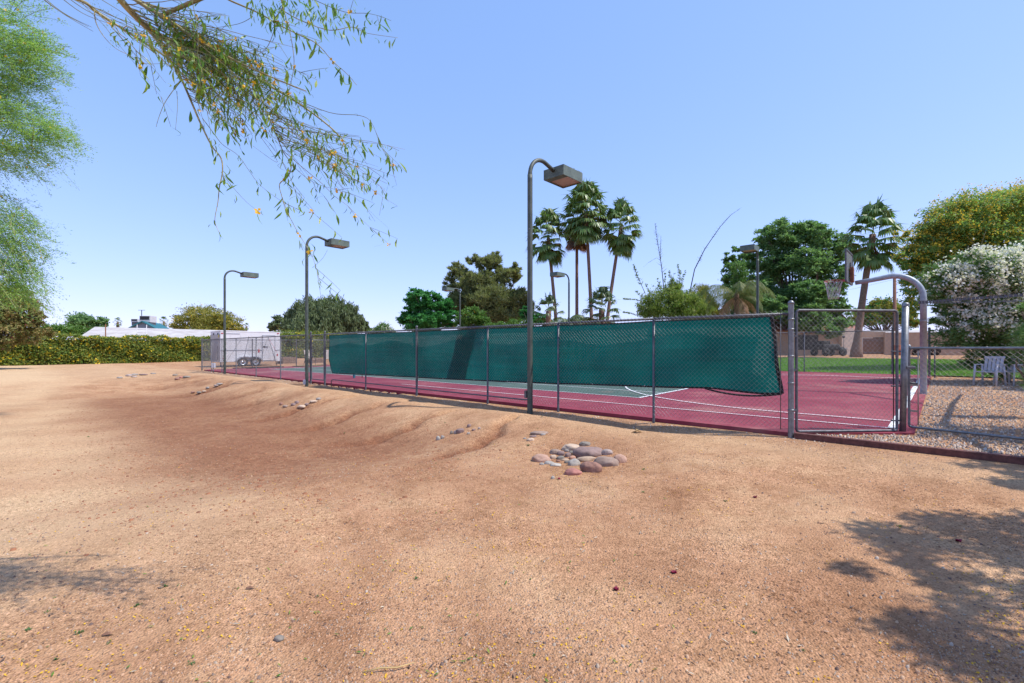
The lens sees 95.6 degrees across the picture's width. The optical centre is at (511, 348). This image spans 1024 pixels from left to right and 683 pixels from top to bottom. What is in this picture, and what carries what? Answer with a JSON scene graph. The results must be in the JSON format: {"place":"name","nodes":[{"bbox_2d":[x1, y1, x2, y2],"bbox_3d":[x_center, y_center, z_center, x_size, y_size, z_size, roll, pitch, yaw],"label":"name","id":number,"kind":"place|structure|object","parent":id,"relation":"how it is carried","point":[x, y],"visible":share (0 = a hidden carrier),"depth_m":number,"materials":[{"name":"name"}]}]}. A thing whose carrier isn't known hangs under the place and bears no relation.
{"place":"outdoors","nodes":[
{"label":"outdoors","id":0,"kind":"place"},
{"bbox_2d":[0,354,1023,682],"bbox_3d":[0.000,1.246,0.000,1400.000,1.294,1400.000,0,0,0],"label":"ground","id":1,"kind":"structure","parent":0,"point":[82,392],"depth_m":3.72,"materials":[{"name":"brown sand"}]},
{"bbox_2d":[0,286,57,351],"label":"bougainvillea","id":2,"kind":"object","parent":1,"relation":"on","point":[14,330],"visible":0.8,"depth_m":29.68,"materials":[{"name":"green plant"}]},
{"bbox_2d":[0,0,97,326],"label":"palo verde tree","id":3,"kind":"object","parent":1,"relation":"on","point":[30,135],"visible":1,"depth_m":12.05,"materials":[{"name":"green plant"}]},
{"bbox_2d":[40,320,91,338],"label":"shrub","id":4,"kind":"object","parent":1,"relation":"on","point":[71,329],"visible":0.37,"depth_m":78.95,"materials":[{"name":"green plant"}]},
{"bbox_2d":[62,311,109,339],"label":"round tree","id":5,"kind":"object","parent":1,"relation":"on","point":[82,318],"visible":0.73,"depth_m":108.96,"materials":[{"name":"green plant"}]},
{"bbox_2d":[0,331,210,365],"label":"hedge","id":6,"kind":"object","parent":1,"relation":"on","point":[61,349],"visible":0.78,"depth_m":41.10,"materials":[{"name":"green plant"}]},
{"bbox_2d":[114,317,121,326],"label":"fan palm","id":7,"kind":"object","parent":1,"relation":"on","point":[118,319],"visible":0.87,"depth_m":129.82,"materials":[{"name":"green plant"}]},
{"bbox_2d":[128,321,168,328],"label":"gable house","id":8,"kind":"structure","parent":1,"relation":"on","point":[141,324],"depth_m":92.20,"materials":[{"name":"blue"}]},
{"bbox_2d":[131,319,138,324],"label":"rooftop cooler","id":9,"kind":"object","parent":8,"relation":"on","point":[134,321],"visible":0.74,"depth_m":96.39,"materials":[{"name":"metal"}]},
{"bbox_2d":[139,316,156,324],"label":"rooftop cooler","id":10,"kind":"object","parent":8,"relation":"on","point":[151,319],"visible":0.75,"depth_m":94.08,"materials":[{"name":"metal"}]},
{"bbox_2d":[80,324,293,340],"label":"long shed","id":11,"kind":"structure","parent":1,"relation":"on","point":[121,332],"depth_m":67.87,"materials":[{"name":"white painted metal roofing"}]},
{"bbox_2d":[168,302,245,330],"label":"flowering tree","id":12,"kind":"object","parent":1,"relation":"on","point":[207,318],"visible":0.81,"depth_m":86.34,"materials":[{"name":"yellow plant"}]},
{"bbox_2d":[44,0,406,309],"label":"palo brea tree","id":13,"kind":"object","parent":1,"relation":"on","point":[201,54],"visible":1,"depth_m":2.59,"materials":[{"name":"green plant"}]},
{"bbox_2d":[223,270,258,373],"bbox_3d":[-14.636,-1.417,25.034,0.570,5.573,1.647,0,0,43],"label":"lamp pole","id":14,"kind":"object","parent":1,"relation":"on","point":[249,275],"visible":0.97,"depth_m":24.47,"materials":[{"name":"dark grey painted metal"},{"name":"weathered grey paint"},{"name":"glass"}]},
{"bbox_2d":[210,331,279,366],"bbox_3d":[-19.820,0.007,34.648,2.570,2.562,4.070,0,0,43],"label":"cargo trailer","id":15,"kind":"object","parent":1,"relation":"on","point":[229,334],"visible":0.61,"depth_m":33.67,"materials":[{"name":"white paint"}]},
{"bbox_2d":[201,332,311,383],"bbox_3d":[-13.261,0.350,23.016,15.038,2.036,0.080,0,0,43],"label":"chain link fence","id":16,"kind":"object","parent":1,"relation":"on","point":[221,352],"visible":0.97,"depth_m":21.91,"materials":[{"name":"metal"}]},
{"bbox_2d":[203,339,319,367],"bbox_3d":[-12.986,0.238,34.327,0.062,2.172,16.981,0,0,43],"label":"chain link fence","id":17,"kind":"object","parent":1,"relation":"on","point":[264,351],"visible":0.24,"depth_m":30.73,"materials":[{"name":"metal"}]},
{"bbox_2d":[266,314,284,331],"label":"round tree","id":18,"kind":"object","parent":1,"relation":"on","point":[274,325],"visible":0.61,"depth_m":95.34,"materials":[{"name":"green plant"}]},
{"bbox_2d":[274,635,283,641],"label":"stone","id":19,"kind":"object","parent":1,"relation":"on","point":[278,638],"visible":1,"depth_m":2.47,"materials":[{"name":"grey stone"}]},
{"bbox_2d":[276,357,295,363],"bbox_3d":[-18.660,0.955,38.500,1.150,0.548,1.200,0,0,37],"label":"pallet stack","id":20,"kind":"object","parent":1,"relation":"on","point":[288,358],"visible":0.51,"depth_m":38.13,"materials":[{"name":"brown wood"}]},
{"bbox_2d":[273,328,331,338],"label":"shrub","id":21,"kind":"object","parent":1,"relation":"on","point":[290,331],"visible":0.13,"depth_m":70.89,"materials":[{"name":"green plant"}]},
{"bbox_2d":[280,332,343,358],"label":"hedge","id":22,"kind":"object","parent":1,"relation":"on","point":[299,349],"visible":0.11,"depth_m":55.14,"materials":[{"name":"green plant"}]},
{"bbox_2d":[308,358,322,362],"bbox_3d":[-16.710,1.000,39.283,1.200,0.408,1.150,0,0,-41],"label":"pallet stack","id":23,"kind":"object","parent":1,"relation":"on","point":[318,360],"visible":0.43,"depth_m":38.98,"materials":[{"name":"brown wood"}]},
{"bbox_2d":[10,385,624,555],"bbox_3d":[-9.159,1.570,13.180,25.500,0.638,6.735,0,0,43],"label":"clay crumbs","id":24,"kind":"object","parent":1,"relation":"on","point":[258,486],"visible":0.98,"depth_m":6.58,"materials":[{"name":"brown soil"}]},
{"bbox_2d":[280,290,365,333],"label":"weeping tree","id":25,"kind":"object","parent":1,"relation":"on","point":[330,314],"visible":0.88,"depth_m":81.65,"materials":[{"name":"green plant"}]},
{"bbox_2d":[303,235,349,386],"bbox_3d":[-7.232,-1.432,18.018,0.570,5.804,1.691,0,0,43],"label":"lamp pole","id":26,"kind":"object","parent":1,"relation":"on","point":[336,243],"visible":0.96,"depth_m":17.45,"materials":[{"name":"dark grey painted metal"},{"name":"weathered grey paint"},{"name":"glass"}]},
{"bbox_2d":[2,465,673,682],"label":"fallen leaves","id":27,"kind":"object","parent":1,"relation":"on","point":[336,633],"visible":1,"depth_m":2.48,"materials":[{"name":"plant"}]},
{"bbox_2d":[365,321,370,333],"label":"round tree","id":28,"kind":"object","parent":1,"relation":"on","point":[367,326],"visible":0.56,"depth_m":95.65,"materials":[{"name":"green plant"}]},
{"bbox_2d":[366,321,393,332],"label":"oleander bush","id":29,"kind":"object","parent":1,"relation":"on","point":[383,326],"visible":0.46,"depth_m":59.52,"materials":[{"name":"green plant"}]},
{"bbox_2d":[362,662,414,672],"bbox_3d":[-0.596,1.547,2.254,0.251,0.014,0.022,0,0,-16],"label":"dry twig","id":30,"kind":"object","parent":1,"relation":"on","point":[386,667],"visible":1,"depth_m":2.25,"materials":[{"name":"wood"}]},
{"bbox_2d":[395,287,458,331],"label":"ash tree","id":31,"kind":"object","parent":1,"relation":"on","point":[425,311],"visible":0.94,"depth_m":50.89,"materials":[{"name":"green plant"}]},
{"bbox_2d":[331,379,526,399],"bbox_3d":[-2.983,1.108,13.355,9.502,0.504,0.186,0,0,44],"label":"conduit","id":32,"kind":"object","parent":1,"relation":"on","point":[433,390],"visible":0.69,"depth_m":12.43,"materials":[{"name":"metal"}]},
{"bbox_2d":[456,428,463,433],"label":"stone","id":33,"kind":"object","parent":1,"relation":"on","point":[459,430],"visible":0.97,"depth_m":8.17,"materials":[{"name":"beige stone"}]},
{"bbox_2d":[25,416,902,664],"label":"weeds","id":34,"kind":"object","parent":1,"relation":"on","point":[79,631],"visible":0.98,"depth_m":2.66,"materials":[{"name":"green plant"}]},
{"bbox_2d":[453,304,491,329],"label":"citrus tree","id":35,"kind":"object","parent":1,"relation":"on","point":[472,316],"visible":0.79,"depth_m":43.33,"materials":[{"name":"green plant"}]},
{"bbox_2d":[441,251,536,322],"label":"pine tree","id":36,"kind":"object","parent":1,"relation":"on","point":[489,295],"visible":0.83,"depth_m":54.65,"materials":[{"name":"green plant"}]},
{"bbox_2d":[481,317,534,327],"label":"shrub","id":37,"kind":"object","parent":1,"relation":"on","point":[512,321],"visible":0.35,"depth_m":42.38,"materials":[{"name":"green plant"}]},
{"bbox_2d":[196,371,826,448],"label":"edge gravel","id":38,"kind":"structure","parent":1,"relation":"on","point":[533,410],"depth_m":10.06,"materials":[{"name":"beige gravel"}]},
{"bbox_2d":[0,418,1023,682],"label":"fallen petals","id":39,"kind":"object","parent":1,"relation":"on","point":[470,612],"visible":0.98,"depth_m":2.58,"materials":[{"name":"plant"}]},
{"bbox_2d":[0,388,1023,682],"bbox_3d":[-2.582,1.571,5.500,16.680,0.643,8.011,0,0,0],"label":"pebbles","id":40,"kind":"object","parent":1,"relation":"on","point":[502,593],"visible":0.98,"depth_m":2.71,"materials":[{"name":"brown stone"}]},
{"bbox_2d":[518,306,553,325],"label":"ash tree","id":41,"kind":"object","parent":1,"relation":"on","point":[523,313],"visible":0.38,"depth_m":45.70,"materials":[{"name":"green plant"}]},
{"bbox_2d":[530,431,547,434],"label":"boulder","id":42,"kind":"object","parent":1,"relation":"on","point":[537,432],"visible":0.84,"depth_m":7.40,"materials":[{"name":"stone"}]},
{"bbox_2d":[531,454,550,461],"bbox_3d":[0.396,1.483,6.223,0.268,0.156,0.154,0,0,0],"label":"boulder","id":43,"kind":"object","parent":1,"relation":"on","point":[539,458],"visible":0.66,"depth_m":6.17,"materials":[{"name":"stone"}]},
{"bbox_2d":[524,207,570,324],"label":"fan palm","id":44,"kind":"object","parent":1,"relation":"on","point":[546,251],"visible":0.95,"depth_m":49.33,"materials":[{"name":"green plant"}]},
{"bbox_2d":[533,293,565,325],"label":"fan palm","id":45,"kind":"object","parent":1,"relation":"on","point":[550,299],"visible":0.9,"depth_m":41.80,"materials":[{"name":"green plant"}]},
{"bbox_2d":[524,158,582,414],"bbox_3d":[0.907,-1.362,10.546,0.570,5.682,1.658,0,0,43],"label":"lamp pole","id":46,"kind":"object","parent":1,"relation":"on","point":[563,176],"visible":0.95,"depth_m":9.96,"materials":[{"name":"grey metal"}]},
{"bbox_2d":[550,449,560,453],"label":"boulder","id":47,"kind":"object","parent":1,"relation":"on","point":[553,451],"visible":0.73,"depth_m":6.53,"materials":[{"name":"stone"}]},
{"bbox_2d":[324,300,794,437],"bbox_3d":[-1.369,0.325,12.020,15.132,2.095,0.090,0,0,43],"label":"chain link fence","id":48,"kind":"object","parent":1,"relation":"on","point":[791,329],"visible":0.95,"depth_m":8.91,"materials":[{"name":"metal"}]},
{"bbox_2d":[311,334,323,380],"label":"chain link gate","id":49,"kind":"structure","parent":48,"relation":"attached to","point":[314,335],"depth_m":17.60,"materials":[{"name":"metal"}]},
{"bbox_2d":[329,316,783,396],"bbox_3d":[-1.333,0.194,12.082,14.800,1.416,0.200,0,0,42],"label":"windscreen","id":50,"kind":"object","parent":48,"relation":"attached to","point":[673,353],"visible":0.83,"depth_m":9.28,"materials":[{"name":"fabric"}]},
{"bbox_2d":[794,308,900,432],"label":"chain link gate","id":51,"kind":"structure","parent":48,"relation":"attached to","point":[896,373],"depth_m":6.96,"materials":[{"name":"metal"}]},
{"bbox_2d":[204,365,930,435],"bbox_3d":[-1.058,1.311,23.183,32.447,0.537,16.678,0,0,43],"label":"court","id":52,"kind":"object","parent":1,"relation":"on","point":[838,407],"visible":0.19,"depth_m":10.77,"materials":[{"name":"red concrete"}]},
{"bbox_2d":[228,337,282,368],"bbox_3d":[-16.271,0.205,29.072,1.145,2.022,3.416,0,0,43],"label":"practice net","id":53,"kind":"object","parent":52,"relation":"on","point":[260,356],"visible":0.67,"depth_m":29.52,"materials":[{"name":"white fabric"}]},
{"bbox_2d":[442,287,460,329],"bbox_3d":[-4.588,-1.791,35.895,0.570,5.884,1.633,0,0,43],"label":"lamp pole","id":54,"kind":"object","parent":52,"relation":"on","point":[449,289],"visible":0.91,"depth_m":36.41,"materials":[{"name":"grey metal"}]},
{"bbox_2d":[278,366,684,396],"bbox_3d":[-1.968,1.148,23.930,24.298,0.145,11.119,0,0,43],"label":"court","id":55,"kind":"object","parent":52,"relation":"on","point":[597,391],"depth_m":14.61,"materials":[{"name":"green concrete"}]},
{"bbox_2d":[276,369,637,397],"bbox_3d":[-5.743,1.216,19.849,24.298,0.001,0.043,0,0,43],"label":"court line","id":56,"kind":"object","parent":55,"relation":"on","point":[484,385],"visible":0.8,"depth_m":15.00,"materials":[{"name":"paint"}]},
{"bbox_2d":[550,272,569,324],"bbox_3d":[3.057,-1.765,28.551,0.570,5.837,1.633,0,0,43],"label":"lamp pole","id":57,"kind":"object","parent":52,"relation":"on","point":[557,274],"visible":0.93,"depth_m":29.05,"materials":[{"name":"grey metal"}]},
{"bbox_2d":[407,384,889,427],"bbox_3d":[1.020,1.226,11.713,13.279,0.001,0.043,0,0,43],"label":"court line","id":58,"kind":"object","parent":52,"relation":"on","point":[685,409],"visible":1,"depth_m":9.23,"materials":[{"name":"paint"}]},
{"bbox_2d":[740,244,758,316],"bbox_3d":[10.655,-1.685,20.568,0.570,5.696,1.633,0,0,43],"label":"lamp pole","id":59,"kind":"object","parent":52,"relation":"on","point":[750,248],"visible":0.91,"depth_m":21.07,"materials":[{"name":"grey metal"}]},
{"bbox_2d":[625,375,913,420],"bbox_3d":[7.717,1.134,14.698,7.500,0.155,11.930,0,0,43],"label":"court arc line","id":60,"kind":"object","parent":52,"relation":"on","point":[766,410],"visible":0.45,"depth_m":9.59,"materials":[{"name":"paint"}]},
{"bbox_2d":[824,248,926,394],"bbox_3d":[9.665,-0.709,12.580,1.186,4.029,2.121,0,0,-28],"label":"basketball hoop","id":61,"kind":"object","parent":52,"relation":"on","point":[849,276],"visible":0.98,"depth_m":12.03,"materials":[{"name":"metal"}]},
{"bbox_2d":[917,293,1023,303],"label":"steel strut","id":62,"kind":"object","parent":61,"relation":"attached to","point":[981,297],"visible":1,"depth_m":10.35,"materials":[{"name":"grey metal"}]},
{"bbox_2d":[920,300,1022,303],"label":"steel strut","id":63,"kind":"object","parent":61,"relation":"attached to","point":[976,302],"visible":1,"depth_m":10.36,"materials":[{"name":"grey metal"}]},
{"bbox_2d":[888,378,919,427],"bbox_3d":[10.276,1.142,11.942,0.110,0.168,12.949,0,0,43],"label":"court line","id":64,"kind":"object","parent":52,"relation":"on","point":[912,394],"visible":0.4,"depth_m":11.88,"materials":[{"name":"paint"}]},
{"bbox_2d":[899,302,915,431],"bbox_3d":[5.945,0.338,7.002,0.203,2.086,0.102,0,0,0],"label":"gate post","id":65,"kind":"object","parent":52,"relation":"on","point":[904,367],"visible":0.93,"depth_m":6.97,"materials":[{"name":"metal"}]},
{"bbox_2d":[554,314,583,324],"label":"queen palm","id":66,"kind":"object","parent":1,"relation":"on","point":[579,317],"visible":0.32,"depth_m":46.62,"materials":[{"name":"green plant"}]},
{"bbox_2d":[561,444,578,450],"bbox_3d":[0.847,1.437,6.697,0.273,0.133,0.153,0,0,0],"label":"boulder","id":67,"kind":"object","parent":1,"relation":"on","point":[570,447],"visible":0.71,"depth_m":6.65,"materials":[{"name":"stone"}]},
{"bbox_2d":[564,468,581,475],"bbox_3d":[0.722,1.464,5.485,0.213,0.107,0.121,0,0,11],"label":"boulder","id":68,"kind":"object","parent":1,"relation":"on","point":[572,471],"visible":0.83,"depth_m":5.45,"materials":[{"name":"stone"}]},
{"bbox_2d":[568,458,579,465],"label":"boulder","id":69,"kind":"object","parent":1,"relation":"on","point":[574,462],"visible":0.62,"depth_m":5.99,"materials":[{"name":"stone"}]},
{"bbox_2d":[557,199,597,318],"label":"fan palm","id":70,"kind":"object","parent":1,"relation":"on","point":[570,245],"visible":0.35,"depth_m":52.83,"materials":[{"name":"green plant"}]},
{"bbox_2d":[579,441,590,445],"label":"boulder","id":71,"kind":"object","parent":1,"relation":"on","point":[583,443],"visible":0.88,"depth_m":6.81,"materials":[{"name":"stone"}]},
{"bbox_2d":[561,179,610,318],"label":"fan palm","id":72,"kind":"object","parent":1,"relation":"on","point":[586,232],"visible":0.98,"depth_m":49.08,"materials":[{"name":"green plant"}]},
{"bbox_2d":[577,456,595,461],"bbox_3d":[1.007,1.497,6.272,0.272,0.092,0.119,0,0,-9],"label":"boulder","id":73,"kind":"object","parent":1,"relation":"on","point":[585,458],"visible":0.65,"depth_m":6.23,"materials":[{"name":"stone"}]},
{"bbox_2d":[573,446,601,457],"bbox_3d":[1.065,1.461,6.469,0.456,0.199,0.233,0,0,-7],"label":"boulder","id":74,"kind":"object","parent":1,"relation":"on","point":[581,451],"visible":0.75,"depth_m":6.39,"materials":[{"name":"stone"}]},
{"bbox_2d":[580,461,601,472],"bbox_3d":[0.948,1.450,5.592,0.276,0.200,0.160,0,0,17],"label":"boulder","id":75,"kind":"object","parent":1,"relation":"on","point":[591,467],"visible":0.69,"depth_m":5.53,"materials":[{"name":"stone"}]},
{"bbox_2d":[581,286,620,323],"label":"fan palm","id":76,"kind":"object","parent":1,"relation":"on","point":[601,292],"visible":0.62,"depth_m":42.62,"materials":[{"name":"green plant"}]},
{"bbox_2d":[593,456,618,466],"bbox_3d":[1.194,1.457,5.897,0.326,0.186,0.181,0,0,20],"label":"boulder","id":77,"kind":"object","parent":1,"relation":"on","point":[604,461],"visible":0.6,"depth_m":5.83,"materials":[{"name":"stone"}]},
{"bbox_2d":[601,449,612,454],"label":"boulder","id":78,"kind":"object","parent":1,"relation":"on","point":[606,452],"visible":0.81,"depth_m":6.41,"materials":[{"name":"stone"}]},
{"bbox_2d":[614,454,626,462],"bbox_3d":[1.392,1.446,5.987,0.192,0.182,0.109,0,0,-11],"label":"boulder","id":79,"kind":"object","parent":1,"relation":"on","point":[620,458],"visible":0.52,"depth_m":5.95,"materials":[{"name":"stone"}]},
{"bbox_2d":[599,197,643,319],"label":"fan palm","id":80,"kind":"object","parent":1,"relation":"on","point":[623,244],"visible":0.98,"depth_m":49.50,"materials":[{"name":"green plant"}]},
{"bbox_2d":[690,282,721,318],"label":"willow shrub","id":81,"kind":"object","parent":1,"relation":"on","point":[700,287],"visible":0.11,"depth_m":45.53,"materials":[{"name":"green plant"}]},
{"bbox_2d":[728,260,748,313],"bbox_3d":[18.523,-3.126,38.050,2.124,8.352,1.978,0,0,0],"label":"tree","id":82,"kind":"object","parent":1,"relation":"on","point":[740,277],"visible":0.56,"depth_m":37.88,"materials":[{"name":"green plant"}]},
{"bbox_2d":[708,310,854,355],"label":"house","id":83,"kind":"structure","parent":1,"relation":"on","point":[784,328],"depth_m":44.30,"materials":[{"name":"beige paint"}]},
{"bbox_2d":[798,335,817,349],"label":"window","id":84,"kind":"structure","parent":83,"relation":"in","point":[809,337],"depth_m":44.29,"materials":[{"name":"black glass"}]},
{"bbox_2d":[719,216,855,339],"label":"shade tree","id":85,"kind":"object","parent":1,"relation":"on","point":[786,256],"visible":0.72,"depth_m":44.54,"materials":[{"name":"green plant"}]},
{"bbox_2d":[776,327,892,373],"bbox_3d":[10.224,0.116,24.394,15.216,2.048,0.089,0,0,43],"label":"chain link fence","id":86,"kind":"object","parent":1,"relation":"on","point":[891,337],"visible":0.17,"depth_m":20.28,"materials":[{"name":"metal"}]},
{"bbox_2d":[845,279,896,330],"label":"utility pole","id":87,"kind":"object","parent":1,"relation":"on","point":[894,296],"visible":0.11,"depth_m":59.88,"materials":[{"name":"brown wood"}]},
{"bbox_2d":[842,194,909,356],"bbox_3d":[26.426,-5.247,33.885,4.289,12.163,4.495,0,0,-41],"label":"fan palm","id":88,"kind":"object","parent":1,"relation":"on","point":[873,258],"visible":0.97,"depth_m":33.69,"materials":[{"name":"green plant"}]},
{"bbox_2d":[848,294,919,329],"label":"round tree","id":89,"kind":"object","parent":1,"relation":"on","point":[873,319],"visible":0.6,"depth_m":62.92,"materials":[{"name":"green plant"}]},
{"bbox_2d":[862,331,935,345],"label":"garage","id":90,"kind":"structure","parent":1,"relation":"on","point":[885,332],"depth_m":58.95,"materials":[{"name":"white"}]},
{"bbox_2d":[794,432,1023,464],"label":"timber edging","id":91,"kind":"object","parent":1,"relation":"on","point":[995,457],"visible":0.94,"depth_m":5.91,"materials":[{"name":"brown wood"}]},
{"bbox_2d":[884,332,965,354],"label":"garden wall","id":92,"kind":"structure","parent":1,"relation":"on","point":[914,339],"depth_m":44.13,"materials":[{"name":"beige paint"}]},
{"bbox_2d":[862,332,884,353],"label":"garden gate","id":93,"kind":"structure","parent":92,"relation":"attached to","point":[867,344],"depth_m":45.44,"materials":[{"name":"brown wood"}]},
{"bbox_2d":[899,345,1023,439],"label":"fence","id":94,"kind":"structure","parent":1,"relation":"on","point":[909,389],"depth_m":6.80,"materials":[{"name":"metal"}]},
{"bbox_2d":[910,235,1023,382],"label":"oleander bush","id":95,"kind":"object","parent":1,"relation":"on","point":[993,273],"visible":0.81,"depth_m":14.48,"materials":[{"name":"white plant"}]},
{"bbox_2d":[928,327,1019,378],"bbox_3d":[18.292,0.166,16.992,5.076,1.988,0.091,0,0,16],"label":"chain link fence","id":96,"kind":"object","parent":1,"relation":"on","point":[929,365],"visible":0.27,"depth_m":17.66,"materials":[{"name":"metal"}]},
{"bbox_2d":[972,356,1006,385],"bbox_3d":[14.614,0.677,14.212,0.631,0.898,0.572,0,0,-23],"label":"plastic chair","id":97,"kind":"object","parent":1,"relation":"on","point":[993,370],"visible":0.84,"depth_m":14.28,"materials":[{"name":"grey plastic"}]},
{"bbox_2d":[993,356,1023,385],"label":"plastic chair","id":98,"kind":"object","parent":1,"relation":"on","point":[1009,370],"visible":0.43,"depth_m":14.31,"materials":[{"name":"grey plastic"}]},
{"bbox_2d":[1006,302,1023,389],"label":"cassia shrub","id":99,"kind":"object","parent":1,"relation":"on","point":[1019,333],"visible":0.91,"depth_m":8.23,"materials":[{"name":"green plant"}]},
{"bbox_2d":[0,0,1023,346],"label":"sky","id":100,"kind":"structure","parent":0,"point":[694,113],"materials":[{"name":"blue"}]},
{"bbox_2d":[810,336,847,355],"bbox_3d":[26.689,-0.260,38.971,2.577,1.707,1.400,0,0,-9],"label":"utility cart","id":101,"kind":"object","parent":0,"point":[828,348],"visible":0.78,"depth_m":38.40,"materials":[{"name":"grey metal"}]},
{"bbox_2d":[778,357,1021,377],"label":"lawn","id":102,"kind":"structure","parent":0,"point":[881,366],"depth_m":24.43,"materials":[{"name":"plant"}]},
{"bbox_2d":[623,209,738,320],"bbox_3d":[13.361,-4.986,37.358,8.816,12.548,4.408,0,0,-22],"label":"bamboo","id":103,"kind":"object","parent":102,"relation":"on","point":[670,299],"visible":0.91,"depth_m":36.42,"materials":[{"name":"green plant"}]},
{"bbox_2d":[699,279,775,317],"bbox_3d":[15.909,-1.866,33.058,4.499,5.709,4.725,0,0,-45],"label":"queen palm","id":104,"kind":"object","parent":102,"relation":"on","point":[730,301],"visible":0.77,"depth_m":32.54,"materials":[{"name":"green plant"}]},
{"bbox_2d":[890,175,1023,316],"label":"flowering tree","id":105,"kind":"object","parent":102,"relation":"on","point":[995,217],"visible":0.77,"depth_m":21.41,"materials":[{"name":"green plant"}]},
{"bbox_2d":[818,378,1023,455],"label":"gravel","id":106,"kind":"structure","parent":0,"point":[1008,450],"depth_m":7.72,"materials":[{"name":"beige gravel"}]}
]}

